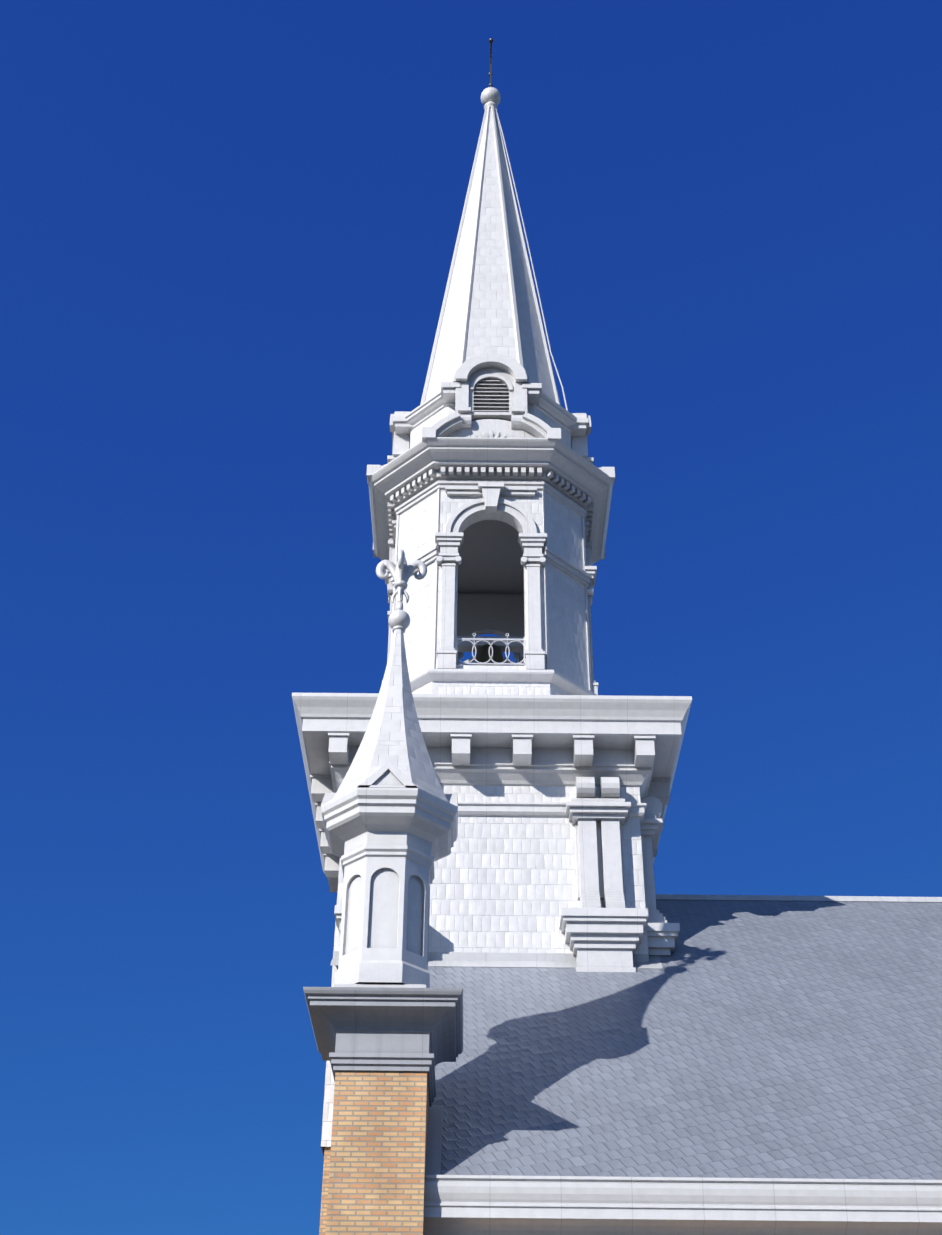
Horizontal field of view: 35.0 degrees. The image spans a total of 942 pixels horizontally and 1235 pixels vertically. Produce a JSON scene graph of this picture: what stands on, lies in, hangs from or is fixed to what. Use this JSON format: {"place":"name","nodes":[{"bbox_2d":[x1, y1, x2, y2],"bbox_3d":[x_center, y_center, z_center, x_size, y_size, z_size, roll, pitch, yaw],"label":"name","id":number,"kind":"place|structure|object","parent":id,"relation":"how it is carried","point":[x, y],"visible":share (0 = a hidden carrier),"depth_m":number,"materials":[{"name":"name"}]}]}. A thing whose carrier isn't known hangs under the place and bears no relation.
{"place":"outdoors","nodes":[
{"label":"outdoors","id":0,"kind":"place"},
{"bbox_2d":[0,0,941,1234],"label":"sky","id":1,"kind":"structure","parent":0,"point":[229,229],"materials":[{"name":"blue"}]},
{"bbox_2d":[475,644,504,665],"bbox_3d":[0.429,1.240,34.565,1.400,1.300,1.400,1,-35,0],"label":"bell","id":2,"kind":"object","parent":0,"point":[482,655],"visible":0.27,"depth_m":34.50,"materials":[{"name":"black metal"}]},
{"bbox_2d":[458,520,523,592],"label":"belfry floor and ceiling","id":3,"kind":"structure","parent":0,"point":[490,552],"depth_m":37.04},
{"bbox_2d":[457,594,524,660],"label":"wall","id":4,"kind":"structure","parent":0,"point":[501,615],"depth_m":37.43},
{"bbox_2d":[395,490,588,689],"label":"belfry walls","id":5,"kind":"structure","parent":0,"point":[566,621],"depth_m":33.71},
{"bbox_2d":[428,899,941,1179],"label":"roof","id":6,"kind":"structure","parent":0,"point":[762,1039],"depth_m":23.36,"materials":[{"name":"grey tile"}]},
{"bbox_2d":[655,894,941,901],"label":"roof ridge cap","id":7,"kind":"object","parent":6,"relation":"on","point":[797,898],"depth_m":31.21,"materials":[{"name":"white metal"}]},
{"label":"ground","id":8,"kind":"structure","parent":0,"visible":0},
{"bbox_2d":[319,1147,330,1234],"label":"brick wall","id":9,"kind":"structure","parent":8,"relation":"on","point":[324,1196],"depth_m":25.16,"materials":[{"name":"beige brick"}]},
{"bbox_2d":[325,1071,428,1234],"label":"brick pier","id":10,"kind":"structure","parent":8,"relation":"on","point":[378,1152],"depth_m":19.46,"materials":[{"name":"beige brick"}]},
{"bbox_2d":[303,987,462,1106],"bbox_3d":[-1.202,6.108,20.985,2.170,1.020,2.440,1,-35,0],"label":"pier cap","id":11,"kind":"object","parent":10,"relation":"on","point":[386,1029],"depth_m":20.28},
{"bbox_2d":[338,857,429,983],"bbox_3d":[-1.250,4.504,21.930,1.260,1.570,1.260,1,-35,0],"label":"pinnacle shaft","id":12,"kind":"object","parent":11,"relation":"on","point":[385,907],"visible":0.9,"depth_m":21.53,"materials":[{"name":"white paint"}]},
{"bbox_2d":[321,787,457,987],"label":"pinnacle moldings","id":13,"kind":"structure","parent":11,"relation":"on","point":[419,825],"depth_m":22.04,"materials":[{"name":"white paint"}]},
{"bbox_2d":[321,761,457,809],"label":"pinnacle gablets","id":14,"kind":"object","parent":13,"relation":"on","point":[387,774],"visible":0.19,"depth_m":22.20,"materials":[{"name":"white paint"}]},
{"bbox_2d":[332,629,447,801],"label":"pinnacle roof","id":15,"kind":"structure","parent":13,"relation":"on","point":[393,735],"depth_m":23.25,"materials":[{"name":"white metal"}]},
{"bbox_2d":[376,549,426,632],"bbox_3d":[-1.197,-0.459,25.422,0.649,1.707,0.649,30,-45,-35],"label":"finial","id":16,"kind":"object","parent":15,"relation":"on","point":[401,571],"visible":0.96,"depth_m":25.45,"materials":[{"name":"white metal"}]},
{"bbox_3d":[14.334,12.410,26.765,31.950,15.200,17.000,1,-35,0],"label":"nave","id":17,"kind":"object","parent":8,"relation":"on","visible":0},
{"bbox_2d":[321,816,647,1155],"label":"tower wall","id":18,"kind":"structure","parent":17,"relation":"on","point":[503,885],"depth_m":28.30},
{"bbox_2d":[382,482,598,694],"bbox_3d":[0.438,0.365,35.181,4.960,5.100,4.960,1,-35,0],"label":"arch surround","id":19,"kind":"object","parent":18,"relation":"on","point":[450,540],"visible":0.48,"depth_m":33.73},
{"bbox_2d":[368,437,612,564],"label":"cornice","id":20,"kind":"structure","parent":19,"relation":"on","point":[556,469],"depth_m":35.09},
{"bbox_2d":[410,405,570,447],"bbox_3d":[0.478,-3.282,37.748,4.000,1.860,4.000,1,-35,0],"label":"shingled attic drum","id":21,"kind":"object","parent":20,"relation":"on","point":[416,436],"visible":0.17,"depth_m":36.94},
{"bbox_2d":[456,633,524,665],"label":"belfry railings","id":22,"kind":"object","parent":19,"relation":"attached to","point":[474,639],"visible":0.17,"depth_m":32.39,"materials":[{"name":"white metal"}]},
{"bbox_2d":[381,353,600,469],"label":"lucarnes and pediments","id":23,"kind":"object","parent":19,"relation":"on","point":[515,420],"visible":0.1,"depth_m":36.42,"materials":[{"name":"silver metal"}]},
{"bbox_2d":[473,382,508,409],"bbox_3d":[0.486,-4.014,38.263,3.705,1.290,3.705,-29,-45,35],"label":"louver vent","id":24,"kind":"object","parent":23,"relation":"attached to","point":[491,398],"visible":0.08,"depth_m":36.47,"materials":[{"name":"grey wood"}]},
{"bbox_2d":[367,389,614,558],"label":"molding","id":25,"kind":"structure","parent":19,"relation":"on","point":[547,406],"depth_m":36.86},
{"bbox_2d":[425,110,555,401],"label":"spire","id":26,"kind":"object","parent":25,"relation":"on","point":[490,328],"visible":0.36,"depth_m":40.18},
{"bbox_2d":[481,87,500,110],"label":"ball finial","id":27,"kind":"object","parent":26,"relation":"on","point":[490,96],"visible":0.85,"depth_m":46.65,"materials":[{"name":"white metal"}]},
{"bbox_2d":[488,38,492,86],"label":"lightning rod","id":28,"kind":"object","parent":27,"relation":"on","point":[490,74],"visible":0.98,"depth_m":47.70,"materials":[{"name":"grey metal"}]},
{"bbox_2d":[496,109,567,410],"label":"cable","id":29,"kind":"object","parent":26,"relation":"attached to","point":[532,264],"visible":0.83,"depth_m":41.69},
{"bbox_2d":[420,105,560,405],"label":"spire ribs","id":30,"kind":"object","parent":25,"relation":"on","point":[486,117],"visible":0.27,"depth_m":41.34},
{"bbox_2d":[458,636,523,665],"bbox_3d":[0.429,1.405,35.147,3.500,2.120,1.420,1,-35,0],"label":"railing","id":31,"kind":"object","parent":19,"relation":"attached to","point":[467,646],"depth_m":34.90,"materials":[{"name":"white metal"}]},
{"bbox_2d":[334,777,679,971],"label":"pilasters","id":32,"kind":"object","parent":18,"relation":"attached to","point":[607,937],"visible":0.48,"depth_m":28.11,"materials":[{"name":"white paint"}]},
{"bbox_2d":[458,801,646,821],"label":"molding","id":33,"kind":"structure","parent":18,"relation":"attached to","point":[513,809],"depth_m":29.16,"materials":[{"name":"white paint"}]},
{"bbox_2d":[441,785,640,802],"bbox_3d":[0.386,5.166,31.803,5.860,0.400,5.860,1,-35,0],"label":"frieze","id":34,"kind":"object","parent":33,"relation":"on","point":[490,793],"visible":0.17,"depth_m":29.42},
{"bbox_2d":[292,693,691,891],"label":"cornice","id":35,"kind":"structure","parent":34,"relation":"on","point":[526,740],"depth_m":29.48,"materials":[{"name":"white paint"}]},
{"bbox_2d":[412,681,570,694],"bbox_3d":[0.407,3.215,33.176,4.640,1.270,4.640,1,-35,0],"label":"shingled belfry plinth","id":36,"kind":"object","parent":35,"relation":"on","point":[503,688],"visible":0.08,"depth_m":31.57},
{"bbox_2d":[410,669,596,694],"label":"base molding","id":37,"kind":"structure","parent":36,"relation":"on","point":[554,677],"depth_m":31.60,"materials":[{"name":"white paint"}]},
{"bbox_2d":[330,951,662,1174],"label":"roof flashings","id":38,"kind":"object","parent":17,"relation":"on","point":[474,959],"visible":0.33,"depth_m":27.34,"materials":[{"name":"white metal"}]},
{"bbox_2d":[424,1175,941,1234],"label":"eave cornice","id":39,"kind":"structure","parent":17,"relation":"attached to","point":[516,1205],"depth_m":19.33,"materials":[{"name":"silver metal"}]}
]}

